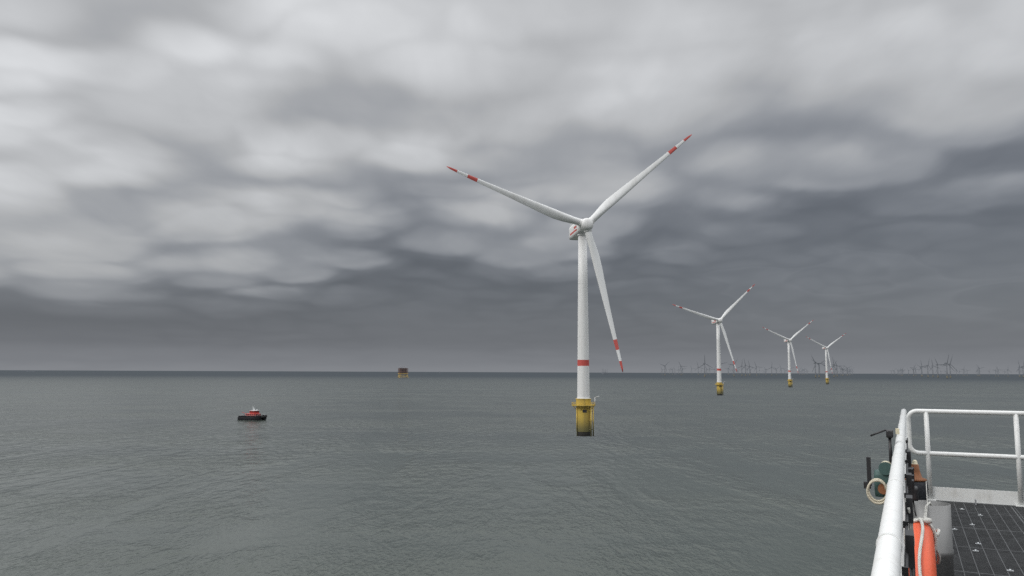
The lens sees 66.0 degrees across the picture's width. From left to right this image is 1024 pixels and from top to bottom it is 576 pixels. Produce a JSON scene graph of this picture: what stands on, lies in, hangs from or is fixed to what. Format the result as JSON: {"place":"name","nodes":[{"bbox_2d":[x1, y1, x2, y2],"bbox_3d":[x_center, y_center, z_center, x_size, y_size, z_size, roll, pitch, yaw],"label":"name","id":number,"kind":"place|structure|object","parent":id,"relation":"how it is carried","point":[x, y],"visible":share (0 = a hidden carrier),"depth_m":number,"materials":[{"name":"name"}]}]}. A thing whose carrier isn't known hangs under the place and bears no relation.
{"place":"outdoors","nodes":[
{"label":"outdoors","id":0,"kind":"place"},
{"bbox_2d":[0,370,1023,575],"bbox_3d":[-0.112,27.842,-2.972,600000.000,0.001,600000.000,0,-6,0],"label":"sea","id":1,"kind":"structure","parent":0,"point":[170,473],"depth_m":228.05,"materials":[{"name":"liquid"}]},
{"bbox_2d":[238,408,266,419],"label":"tugboat","id":2,"kind":"object","parent":1,"relation":"in","point":[253,414],"visible":0.98,"depth_m":454.62,"materials":[{"name":"black metal"}]},
{"bbox_2d":[398,366,407,377],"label":"offshore substation","id":3,"kind":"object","parent":1,"relation":"on","point":[402,370],"depth_m":3616.99,"materials":[{"name":"grey"}]},
{"bbox_2d":[936,500,1015,506],"bbox_3d":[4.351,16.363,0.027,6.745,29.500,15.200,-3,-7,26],"label":"strip","id":4,"kind":"object","parent":1,"relation":"in","point":[974,503],"depth_m":9.20,"materials":[{"name":"paint"}]},
{"bbox_2d":[871,409,1023,575],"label":"handrails","id":5,"kind":"object","parent":4,"relation":"on","point":[889,555],"visible":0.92,"depth_m":9.00,"materials":[{"name":"white metal"}]},
{"bbox_2d":[946,502,1023,575],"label":"deck grating","id":6,"kind":"object","parent":4,"relation":"on","point":[996,532],"visible":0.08,"depth_m":7.20,"materials":[{"name":"grey metal"}]},
{"bbox_2d":[913,500,953,575],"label":"cylindrical container","id":7,"kind":"object","parent":6,"relation":"on","point":[939,513],"visible":0.44,"depth_m":4.19,"materials":[{"name":"silver metal"}]},
{"bbox_2d":[902,438,976,575],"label":"rail cables and rope","id":8,"kind":"object","parent":6,"relation":"on","point":[905,569],"visible":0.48,"depth_m":3.49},
{"bbox_2d":[864,428,899,504],"bbox_3d":[2.204,1.042,4.670,0.201,0.378,0.698,-3,-7,26],"label":"outboard equipment","id":9,"kind":"object","parent":8,"relation":"attached to","point":[881,476],"visible":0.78,"depth_m":4.40,"materials":[{"name":"black plastic"}]},
{"bbox_2d":[905,460,928,517],"bbox_3d":[2.131,1.111,4.159,0.133,0.280,1.416,-3,-7,27],"label":"lifebuoy light","id":10,"kind":"object","parent":8,"relation":"attached to","point":[920,483],"visible":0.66,"depth_m":4.67,"materials":[{"name":"orange plastic"}]},
{"bbox_2d":[952,508,1013,571],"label":"deck fittings","id":11,"kind":"object","parent":6,"relation":"on","point":[975,550],"visible":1,"depth_m":6.99,"materials":[{"name":"grey metal"}]},
{"bbox_2d":[0,0,1023,373],"label":"sky","id":12,"kind":"structure","parent":0,"point":[186,185],"materials":[{"name":"grey"}]},
{"bbox_2d":[572,235,598,436],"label":"turbine tower","id":13,"kind":"structure","parent":0,"point":[584,405],"depth_m":352.06,"materials":[{"name":"white metal"}]},
{"bbox_2d":[447,134,691,371],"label":"turbine rotor","id":14,"kind":"object","parent":13,"relation":"attached to","point":[579,227],"visible":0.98,"depth_m":351.52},
{"bbox_2d":[715,324,724,394],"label":"turbine tower","id":15,"kind":"structure","parent":0,"point":[718,384],"depth_m":992.85,"materials":[{"name":"white metal"}]},
{"bbox_2d":[672,284,754,371],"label":"turbine rotor","id":16,"kind":"object","parent":15,"relation":"attached to","point":[719,320],"visible":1,"depth_m":992.30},
{"bbox_2d":[787,342,792,386],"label":"turbine tower","id":17,"kind":"structure","parent":0,"point":[789,380],"depth_m":1578.27,"materials":[{"name":"white metal"}]},
{"bbox_2d":[763,320,812,370],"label":"turbine rotor","id":18,"kind":"object","parent":17,"relation":"attached to","point":[786,340],"visible":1,"depth_m":1577.81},
{"bbox_2d":[825,349,828,383],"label":"turbine tower","id":19,"kind":"structure","parent":0,"point":[826,366],"depth_m":2042.83,"materials":[{"name":"white metal"}]},
{"bbox_2d":[807,333,845,369],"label":"turbine rotor","id":20,"kind":"object","parent":19,"relation":"attached to","point":[824,347],"visible":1,"depth_m":2041.75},
{"bbox_2d":[905,450,915,575],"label":"rail brackets","id":21,"kind":"object","parent":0,"point":[909,540],"visible":0.87,"depth_m":2.88,"materials":[{"name":"black metal"}]},
{"bbox_2d":[904,517,940,575],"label":"lifebuoy","id":22,"kind":"object","parent":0,"point":[926,534],"visible":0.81,"depth_m":3.28,"materials":[{"name":"orange plastic"}]}
]}

